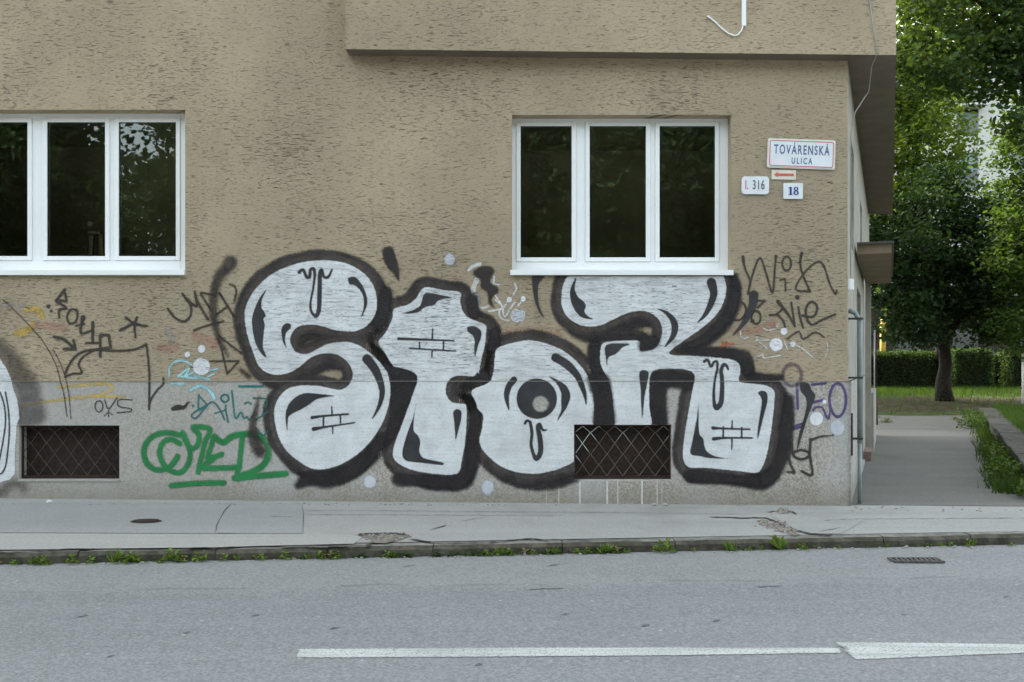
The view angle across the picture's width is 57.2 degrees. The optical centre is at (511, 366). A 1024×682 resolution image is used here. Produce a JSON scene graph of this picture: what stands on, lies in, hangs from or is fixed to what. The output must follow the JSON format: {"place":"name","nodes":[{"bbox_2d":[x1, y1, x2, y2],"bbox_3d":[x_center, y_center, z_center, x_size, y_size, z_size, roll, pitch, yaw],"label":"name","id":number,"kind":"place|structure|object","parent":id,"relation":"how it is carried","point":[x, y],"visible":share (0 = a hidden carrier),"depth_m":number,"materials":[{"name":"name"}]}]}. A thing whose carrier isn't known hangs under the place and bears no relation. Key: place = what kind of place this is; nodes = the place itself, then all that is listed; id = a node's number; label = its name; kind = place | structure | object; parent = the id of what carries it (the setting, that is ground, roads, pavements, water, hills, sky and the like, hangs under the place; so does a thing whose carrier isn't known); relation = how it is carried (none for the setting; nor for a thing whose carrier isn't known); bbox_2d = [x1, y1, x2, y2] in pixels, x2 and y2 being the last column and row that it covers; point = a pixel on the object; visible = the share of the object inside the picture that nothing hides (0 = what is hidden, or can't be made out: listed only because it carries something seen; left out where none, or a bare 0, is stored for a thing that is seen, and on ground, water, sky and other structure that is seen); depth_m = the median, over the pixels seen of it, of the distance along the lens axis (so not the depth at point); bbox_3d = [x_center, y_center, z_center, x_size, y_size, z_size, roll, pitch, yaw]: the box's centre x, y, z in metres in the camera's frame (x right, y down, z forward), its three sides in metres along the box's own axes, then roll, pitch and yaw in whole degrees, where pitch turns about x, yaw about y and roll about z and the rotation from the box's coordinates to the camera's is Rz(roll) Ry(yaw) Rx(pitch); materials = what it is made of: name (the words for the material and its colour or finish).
{"place":"outdoors","nodes":[
{"label":"outdoors","id":0,"kind":"place"},
{"bbox_2d":[0,545,1023,681],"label":"road","id":1,"kind":"structure","parent":0,"point":[223,621],"depth_m":5.93,"materials":[{"name":"grey asphalt"}]},
{"bbox_2d":[28,555,36,564],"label":"weed","id":2,"kind":"object","parent":1,"relation":"on","point":[33,560],"visible":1,"depth_m":7.38,"materials":[{"name":"green plant"}]},
{"bbox_2d":[29,555,52,564],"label":"weed","id":3,"kind":"object","parent":1,"relation":"on","point":[41,560],"visible":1,"depth_m":7.40,"materials":[{"name":"green plant"}]},
{"bbox_2d":[65,554,79,562],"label":"weed","id":4,"kind":"object","parent":1,"relation":"on","point":[72,561],"visible":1,"depth_m":7.43,"materials":[{"name":"green plant"}]},
{"bbox_2d":[86,556,95,563],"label":"weed","id":5,"kind":"object","parent":1,"relation":"on","point":[92,559],"visible":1,"depth_m":7.46,"materials":[{"name":"green plant"}]},
{"bbox_2d":[106,549,120,562],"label":"weed","id":6,"kind":"object","parent":1,"relation":"on","point":[114,557],"visible":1,"depth_m":7.46,"materials":[{"name":"green plant"}]},
{"bbox_2d":[115,551,135,563],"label":"weed","id":7,"kind":"object","parent":1,"relation":"on","point":[126,556],"visible":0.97,"depth_m":7.48,"materials":[{"name":"green plant"}]},
{"bbox_2d":[123,551,138,563],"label":"weed","id":8,"kind":"object","parent":1,"relation":"on","point":[126,562],"visible":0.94,"depth_m":7.48,"materials":[{"name":"green plant"}]},
{"bbox_2d":[130,554,142,561],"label":"weed","id":9,"kind":"object","parent":1,"relation":"on","point":[133,558],"visible":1,"depth_m":7.49,"materials":[{"name":"green plant"}]},
{"bbox_2d":[157,547,186,562],"bbox_3d":[-2.714,1.515,7.541,0.221,0.131,0.166,0,0,8],"label":"weed","id":10,"kind":"object","parent":1,"relation":"on","point":[164,557],"visible":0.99,"depth_m":7.52,"materials":[{"name":"green plant"}]},
{"bbox_2d":[192,551,208,561],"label":"weed","id":11,"kind":"object","parent":1,"relation":"on","point":[201,558],"visible":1,"depth_m":7.54,"materials":[{"name":"green plant"}]},
{"bbox_2d":[253,553,267,560],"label":"weed","id":12,"kind":"object","parent":1,"relation":"on","point":[261,554],"visible":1,"depth_m":7.61,"materials":[{"name":"green plant"}]},
{"bbox_2d":[279,551,293,559],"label":"weed","id":13,"kind":"object","parent":1,"relation":"on","point":[282,556],"visible":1,"depth_m":7.64,"materials":[{"name":"green plant"}]},
{"bbox_2d":[315,550,326,559],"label":"weed","id":14,"kind":"object","parent":1,"relation":"on","point":[319,552],"visible":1,"depth_m":7.69,"materials":[{"name":"green plant"}]},
{"bbox_2d":[329,551,341,558],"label":"weed","id":15,"kind":"object","parent":1,"relation":"on","point":[335,554],"visible":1,"depth_m":7.69,"materials":[{"name":"green plant"}]},
{"bbox_2d":[15,543,930,564],"bbox_3d":[-0.262,1.566,7.855,8.058,0.096,0.075,0,0,-7],"label":"gutter moss","id":16,"kind":"object","parent":1,"relation":"on","point":[549,552],"visible":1,"depth_m":7.84,"materials":[{"name":"green plant"}]},
{"bbox_2d":[495,546,510,554],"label":"weed","id":17,"kind":"object","parent":1,"relation":"on","point":[501,551],"visible":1,"depth_m":7.87,"materials":[{"name":"green plant"}]},
{"bbox_2d":[0,502,1021,566],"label":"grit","id":18,"kind":"object","parent":1,"relation":"on","point":[797,549],"visible":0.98,"depth_m":8.33,"materials":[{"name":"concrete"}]},
{"bbox_2d":[0,531,1023,564],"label":"kerb","id":19,"kind":"structure","parent":1,"relation":"on","point":[417,549],"depth_m":7.96,"materials":[{"name":"concrete"}]},
{"bbox_2d":[596,543,606,552],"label":"weed","id":20,"kind":"object","parent":1,"relation":"on","point":[604,548],"visible":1,"depth_m":7.97,"materials":[{"name":"green plant"}]},
{"bbox_2d":[601,543,618,553],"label":"weed","id":21,"kind":"object","parent":1,"relation":"on","point":[609,548],"visible":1,"depth_m":7.98,"materials":[{"name":"green plant"}]},
{"bbox_2d":[296,642,1023,658],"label":"road marking","id":22,"kind":"object","parent":1,"relation":"on","point":[874,647],"visible":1,"depth_m":5.18,"materials":[{"name":"paint"}]},
{"bbox_2d":[653,537,676,554],"bbox_3d":[1.300,1.532,8.028,0.195,0.152,0.147,0,0,31],"label":"weed","id":23,"kind":"object","parent":1,"relation":"on","point":[666,546],"visible":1,"depth_m":8.02,"materials":[{"name":"green plant"}]},
{"bbox_2d":[723,540,735,550],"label":"weed","id":24,"kind":"object","parent":1,"relation":"on","point":[728,546],"visible":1,"depth_m":8.12,"materials":[{"name":"green plant"}]},
{"bbox_2d":[768,535,788,549],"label":"weed","id":25,"kind":"object","parent":1,"relation":"on","point":[778,543],"visible":1,"depth_m":8.16,"materials":[{"name":"green plant"}]},
{"bbox_2d":[795,543,809,549],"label":"weed","id":26,"kind":"object","parent":1,"relation":"on","point":[803,546],"visible":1,"depth_m":8.21,"materials":[{"name":"green plant"}]},
{"bbox_2d":[887,557,944,562],"bbox_3d":[3.325,1.593,7.728,0.408,0.014,0.167,0,0,0],"label":"storm drain","id":27,"kind":"object","parent":1,"relation":"in","point":[915,559],"visible":1,"depth_m":7.72,"materials":[{"name":"metal"}]},
{"bbox_2d":[970,539,977,545],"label":"weed","id":28,"kind":"object","parent":1,"relation":"on","point":[974,542],"visible":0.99,"depth_m":8.41,"materials":[{"name":"green plant"}]},
{"bbox_2d":[0,498,1023,550],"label":"pavement","id":29,"kind":"structure","parent":0,"point":[42,524],"depth_m":8.90,"materials":[{"name":"concrete"}]},
{"bbox_2d":[130,519,161,522],"bbox_3d":[-3.405,1.434,8.732,0.290,0.013,0.190,0,0,0],"label":"access cover","id":30,"kind":"object","parent":29,"relation":"on","point":[145,521],"visible":1,"depth_m":8.70,"materials":[{"name":"metal"}]},
{"bbox_2d":[362,508,795,541],"bbox_3d":[0.937,1.479,8.488,4.453,0.044,1.096,0,0,-20],"label":"rubble","id":31,"kind":"object","parent":29,"relation":"on","point":[765,523],"visible":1,"depth_m":8.56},
{"bbox_2d":[871,283,887,424],"bbox_3d":[9.343,-0.400,24.010,0.562,3.783,0.500,0,0,0],"label":"sapling","id":32,"kind":"object","parent":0,"point":[885,314],"visible":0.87,"depth_m":23.99,"materials":[{"name":"green plant"}]},
{"bbox_2d":[879,532,953,533],"bbox_3d":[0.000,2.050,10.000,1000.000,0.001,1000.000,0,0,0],"label":"ground","id":33,"kind":"structure","parent":0,"point":[897,533],"depth_m":11.53,"materials":[{"name":"grey concrete"}]},
{"bbox_2d":[0,0,895,542],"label":"apartment building","id":34,"kind":"structure","parent":33,"relation":"on","point":[172,150],"depth_m":10.00,"materials":[{"name":"paint"}]},
{"bbox_2d":[0,344,41,492],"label":"graffiti","id":35,"kind":"object","parent":34,"relation":"attached to","point":[10,415],"visible":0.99,"depth_m":9.99,"materials":[{"name":"white paint"}]},
{"bbox_2d":[2,299,70,418],"bbox_3d":[-5.062,-0.079,9.995,0.798,1.336,0.001,0,0,0],"label":"graffiti tag","id":36,"kind":"object","parent":34,"relation":"attached to","point":[55,364],"visible":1,"depth_m":9.99,"materials":[{"name":"paint"}]},
{"bbox_2d":[14,306,122,402],"bbox_3d":[-4.702,-0.102,9.995,1.268,1.145,0.001,0,0,0],"label":"graffiti tag","id":37,"kind":"object","parent":34,"relation":"attached to","point":[23,332],"visible":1,"depth_m":9.99,"materials":[{"name":"paint"}]},
{"bbox_2d":[0,114,184,274],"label":"window","id":38,"kind":"structure","parent":34,"relation":"in","point":[38,260],"depth_m":10.15,"materials":[{"name":"white plastic"}]},
{"bbox_2d":[87,231,104,255],"bbox_3d":[-4.719,-1.311,10.700,0.214,0.459,0.160,0,0,0],"label":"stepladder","id":39,"kind":"object","parent":34,"relation":"in","point":[100,234],"visible":0.76,"depth_m":10.69,"materials":[{"name":"brown wood"}]},
{"bbox_2d":[46,288,164,410],"bbox_3d":[-4.327,-0.180,9.994,1.318,1.362,0.001,0,0,0],"label":"graffiti tag","id":40,"kind":"object","parent":34,"relation":"attached to","point":[100,348],"visible":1,"depth_m":9.99,"materials":[{"name":"black paint"}]},
{"bbox_2d":[95,398,132,416],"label":"graffiti tag","id":41,"kind":"object","parent":34,"relation":"attached to","point":[112,405],"visible":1,"depth_m":9.99,"materials":[{"name":"black paint"}]},
{"bbox_2d":[168,345,217,399],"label":"graffiti tag","id":42,"kind":"object","parent":34,"relation":"attached to","point":[201,366],"visible":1,"depth_m":9.99,"materials":[{"name":"paint"}]},
{"bbox_2d":[167,283,241,374],"bbox_3d":[-3.272,-0.398,9.994,0.869,1.037,0.001,0,0,0],"label":"graffiti tag","id":43,"kind":"object","parent":34,"relation":"attached to","point":[191,304],"visible":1,"depth_m":9.99,"materials":[{"name":"paint"}]},
{"bbox_2d":[141,424,288,487],"bbox_3d":[-3.162,0.958,9.994,1.630,0.742,0.001,0,0,0],"label":"graffiti tag","id":44,"kind":"object","parent":34,"relation":"attached to","point":[252,473],"visible":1,"depth_m":9.99,"materials":[{"name":"green paint"}]},
{"bbox_2d":[171,385,268,435],"bbox_3d":[-3.111,0.467,9.993,1.099,0.607,0.001,0,0,0],"label":"graffiti tag","id":45,"kind":"object","parent":34,"relation":"attached to","point":[178,407],"visible":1,"depth_m":9.99,"materials":[{"name":"black paint"}]},
{"bbox_2d":[364,475,375,487],"bbox_3d":[-1.511,1.226,9.994,0.191,0.204,0.001,0,0,0],"label":"paint spot","id":46,"kind":"object","parent":34,"relation":"attached to","point":[369,481],"visible":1,"depth_m":9.99,"materials":[{"name":"white paint"}]},
{"bbox_2d":[444,253,454,264],"bbox_3d":[-0.664,-1.143,9.994,0.177,0.191,0.001,0,0,0],"label":"paint spot","id":47,"kind":"object","parent":34,"relation":"attached to","point":[449,258],"visible":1,"depth_m":9.99,"materials":[{"name":"white paint"}]},
{"bbox_2d":[482,480,493,493],"bbox_3d":[-0.259,1.287,9.994,0.191,0.225,0.001,0,0,0],"label":"paint spot","id":48,"kind":"object","parent":34,"relation":"attached to","point":[487,487],"visible":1,"depth_m":9.99,"materials":[{"name":"white paint"}]},
{"bbox_2d":[467,262,525,322],"bbox_3d":[-0.163,-0.787,9.994,0.686,0.702,0.001,0,0,0],"label":"graffiti tag","id":49,"kind":"object","parent":34,"relation":"attached to","point":[517,315],"visible":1,"depth_m":9.99,"materials":[{"name":"white paint"}]},
{"bbox_2d":[209,246,814,491],"bbox_3d":[0.002,0.023,9.992,6.554,2.705,0.005,0,0,0],"label":"graffiti","id":50,"kind":"object","parent":34,"relation":"attached to","point":[735,422],"visible":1,"depth_m":9.99,"materials":[{"name":"white paint"}]},
{"bbox_2d":[510,119,733,274],"bbox_3d":[1.166,-1.827,10.090,2.368,1.710,0.270,0,0,0],"label":"window","id":51,"kind":"structure","parent":34,"relation":"in","point":[580,262],"depth_m":10.15,"materials":[{"name":"white plastic"}]},
{"bbox_2d":[707,0,745,36],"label":"cable conduit","id":52,"kind":"object","parent":34,"relation":"attached to","point":[743,13],"visible":1,"depth_m":9.78,"materials":[{"name":"white plastic"}]},
{"bbox_2d":[722,341,733,347],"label":"graffiti tag","id":53,"kind":"object","parent":34,"relation":"attached to","point":[726,343],"visible":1,"depth_m":9.99,"materials":[{"name":"red paint"}]},
{"bbox_2d":[741,176,768,194],"bbox_3d":[2.587,-1.927,9.985,0.291,0.189,0.022,0,0,0],"label":"sign","id":54,"kind":"object","parent":34,"relation":"attached to","point":[754,184],"visible":1,"depth_m":9.98,"materials":[{"name":"white metal"}]},
{"bbox_2d":[740,323,827,358],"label":"graffiti tag","id":55,"kind":"object","parent":34,"relation":"attached to","point":[776,344],"visible":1,"depth_m":9.99,"materials":[{"name":"white paint"}]},
{"bbox_2d":[772,170,795,179],"bbox_3d":[2.894,-2.042,9.992,0.260,0.102,0.008,1,0,0],"label":"sign","id":56,"kind":"object","parent":34,"relation":"attached to","point":[784,174],"visible":1,"depth_m":9.99,"materials":[{"name":"white metal"}]},
{"bbox_2d":[732,252,837,339],"bbox_3d":[2.907,-0.753,9.994,1.185,0.997,0.001,0,0,0],"label":"graffiti tag","id":57,"kind":"object","parent":34,"relation":"attached to","point":[806,316],"visible":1,"depth_m":9.99,"materials":[{"name":"black paint"}]},
{"bbox_2d":[782,364,801,386],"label":"graffiti tag","id":58,"kind":"object","parent":34,"relation":"attached to","point":[800,378],"visible":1,"depth_m":9.99,"materials":[{"name":"grey paint"}]},
{"bbox_2d":[783,183,802,198],"bbox_3d":[2.990,-1.867,9.985,0.206,0.169,0.021,1,0,0],"label":"sign","id":59,"kind":"object","parent":34,"relation":"attached to","point":[792,190],"visible":1,"depth_m":9.98,"materials":[{"name":"white metal"}]},
{"bbox_2d":[767,138,835,169],"bbox_3d":[3.077,-2.261,9.985,0.723,0.314,0.022,2,0,0],"label":"sign","id":60,"kind":"object","parent":34,"relation":"attached to","point":[801,154],"visible":1,"depth_m":9.98,"materials":[{"name":"white metal"}]},
{"bbox_2d":[787,435,833,476],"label":"graffiti tag","id":61,"kind":"object","parent":34,"relation":"attached to","point":[793,471],"visible":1,"depth_m":9.99,"materials":[{"name":"black paint"}]},
{"bbox_2d":[810,412,822,425],"bbox_3d":[3.242,0.555,9.994,0.198,0.218,0.001,0,0,0],"label":"paint spot","id":62,"kind":"object","parent":34,"relation":"attached to","point":[816,418],"visible":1,"depth_m":9.99,"materials":[{"name":"white paint"}]},
{"bbox_2d":[793,382,846,429],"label":"graffiti tag","id":63,"kind":"object","parent":34,"relation":"attached to","point":[797,426],"visible":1,"depth_m":9.99,"materials":[{"name":"purple paint"}]},
{"bbox_2d":[830,420,843,435],"bbox_3d":[3.466,0.650,9.994,0.211,0.239,0.001,0,0,0],"label":"paint spot","id":64,"kind":"object","parent":34,"relation":"attached to","point":[837,427],"visible":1,"depth_m":9.99,"materials":[{"name":"grey paint"}]},
{"bbox_2d":[850,0,876,277],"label":"cable","id":65,"kind":"object","parent":34,"relation":"on","point":[852,128],"visible":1,"depth_m":10.04,"materials":[{"name":"black rubber"}]},
{"bbox_2d":[851,415,1023,505],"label":"driveway","id":66,"kind":"structure","parent":0,"point":[920,470],"depth_m":13.55,"materials":[{"name":"concrete"}]},
{"bbox_2d":[879,416,892,422],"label":"weed clump","id":67,"kind":"object","parent":66,"relation":"on","point":[887,420],"visible":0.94,"depth_m":24.73,"materials":[{"name":"green plant"}]},
{"bbox_2d":[876,430,978,436],"bbox_3d":[9.502,1.518,21.350,3.612,0.038,1.700,0,0,0],"label":"concrete strip","id":68,"kind":"object","parent":66,"relation":"on","point":[921,433],"visible":0.78,"depth_m":21.34,"materials":[{"name":"grey concrete"}]},
{"bbox_2d":[950,406,1000,430],"bbox_3d":[11.548,1.315,23.558,1.119,0.521,4.464,0,0,20],"label":"weed clump","id":69,"kind":"object","parent":66,"relation":"on","point":[977,417],"visible":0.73,"depth_m":23.01,"materials":[{"name":"green plant"}]},
{"bbox_2d":[966,416,1023,493],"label":"grass","id":70,"kind":"structure","parent":66,"relation":"on","point":[987,434],"depth_m":12.82,"materials":[{"name":"green plant"}]},
{"bbox_2d":[978,434,1023,496],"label":"weed clump","id":71,"kind":"object","parent":66,"relation":"on","point":[1009,463],"visible":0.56,"depth_m":12.42,"materials":[{"name":"green plant"}]},
{"bbox_2d":[871,384,1021,415],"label":"lawn","id":72,"kind":"structure","parent":0,"point":[919,413],"depth_m":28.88,"materials":[{"name":"green plant"}]},
{"bbox_2d":[874,330,874,387],"bbox_3d":[10.818,0.165,28.000,0.044,2.518,0.044,0,0,0],"label":"pole","id":73,"kind":"object","parent":72,"relation":"on","point":[874,358],"visible":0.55,"depth_m":27.98,"materials":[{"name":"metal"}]},
{"bbox_2d":[880,319,885,350],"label":"post","id":74,"kind":"object","parent":72,"relation":"on","point":[882,346],"visible":0.33,"depth_m":41.92,"materials":[{"name":"yellow paint"}]},
{"bbox_2d":[871,348,937,387],"bbox_3d":[15.732,0.168,38.472,3.412,1.870,1.350,0,0,0],"label":"hedge","id":75,"kind":"object","parent":72,"relation":"on","point":[909,367],"visible":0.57,"depth_m":38.10,"materials":[{"name":"green plant"}]},
{"bbox_2d":[869,0,1023,384],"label":"tree","id":76,"kind":"object","parent":72,"relation":"on","point":[915,127],"visible":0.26,"depth_m":37.15,"materials":[{"name":"green plant"}]},
{"bbox_2d":[871,48,1023,363],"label":"building","id":77,"kind":"structure","parent":72,"relation":"on","point":[984,135],"depth_m":54.00,"materials":[{"name":"stone"}]},
{"bbox_2d":[893,327,919,350],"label":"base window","id":78,"kind":"structure","parent":77,"relation":"in","point":[899,345],"depth_m":53.93,"materials":[{"name":"glass"}]},
{"bbox_2d":[952,328,978,348],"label":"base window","id":79,"kind":"structure","parent":77,"relation":"in","point":[958,345],"depth_m":53.93,"materials":[{"name":"glass"}]},
{"bbox_2d":[957,153,977,188],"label":"window","id":80,"kind":"structure","parent":77,"relation":"in","point":[969,155],"depth_m":54.14,"materials":[{"name":"glass"}]},
{"bbox_2d":[957,109,977,133],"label":"window","id":81,"kind":"structure","parent":77,"relation":"in","point":[967,111],"depth_m":54.13,"materials":[{"name":"glass"}]},
{"bbox_2d":[1016,153,1023,186],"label":"window","id":82,"kind":"structure","parent":77,"relation":"in","point":[1016,153],"depth_m":54.14,"materials":[{"name":"glass"}]},
{"bbox_2d":[877,395,1023,411],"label":"bare soil","id":83,"kind":"structure","parent":72,"relation":"on","point":[921,407],"depth_m":31.97,"materials":[{"name":"brown soil"}]},
{"bbox_2d":[869,154,1023,400],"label":"tree","id":84,"kind":"object","parent":83,"relation":"on","point":[930,288],"visible":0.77,"depth_m":32.38,"materials":[{"name":"green plant"}]},
{"bbox_2d":[964,104,1023,361],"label":"tree","id":85,"kind":"object","parent":83,"relation":"on","point":[1012,184],"visible":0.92,"depth_m":30.22,"materials":[{"name":"green plant"}]},
{"bbox_2d":[1022,353,1023,403],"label":"post","id":86,"kind":"object","parent":83,"relation":"on","point":[1022,381],"visible":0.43,"depth_m":30.97,"materials":[{"name":"white plastic"}]},
{"bbox_2d":[950,346,995,387],"bbox_3d":[18.700,0.112,38.518,1.856,1.892,1.417,0,0,0],"label":"hedge","id":87,"kind":"object","parent":72,"relation":"on","point":[973,368],"visible":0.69,"depth_m":38.06,"materials":[{"name":"green plant"}]},
{"bbox_2d":[989,353,1001,385],"bbox_3d":[20.340,0.249,39.511,1.118,1.744,1.392,0,0,0],"label":"hedge","id":88,"kind":"object","parent":72,"relation":"on","point":[996,367],"visible":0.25,"depth_m":39.03,"materials":[{"name":"green plant"}]},
{"bbox_2d":[996,350,1021,387],"bbox_3d":[21.126,0.144,38.474,2.349,1.937,1.375,0,0,0],"label":"hedge","id":89,"kind":"object","parent":72,"relation":"on","point":[1010,373],"visible":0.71,"depth_m":38.13,"materials":[{"name":"green plant"}]},
{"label":"side lawn","id":90,"kind":"structure","parent":0,"visible":0},
{"bbox_2d":[895,0,1023,162],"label":"tree","id":91,"kind":"object","parent":90,"relation":"on","point":[1005,41],"visible":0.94,"depth_m":24.84,"materials":[{"name":"green plant"}]},
{"bbox_2d":[979,408,1023,471],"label":"stone wall","id":92,"kind":"structure","parent":90,"relation":"on","point":[1003,429],"depth_m":16.65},
{"bbox_2d":[989,402,1023,434],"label":"grass","id":93,"kind":"structure","parent":90,"relation":"on","point":[1014,412],"depth_m":22.88,"materials":[{"name":"green plant"}]},
{"bbox_2d":[991,95,1023,137],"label":"tree","id":94,"kind":"object","parent":90,"relation":"on","point":[1008,111],"visible":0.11,"depth_m":30.39,"materials":[{"name":"green plant"}]}
]}

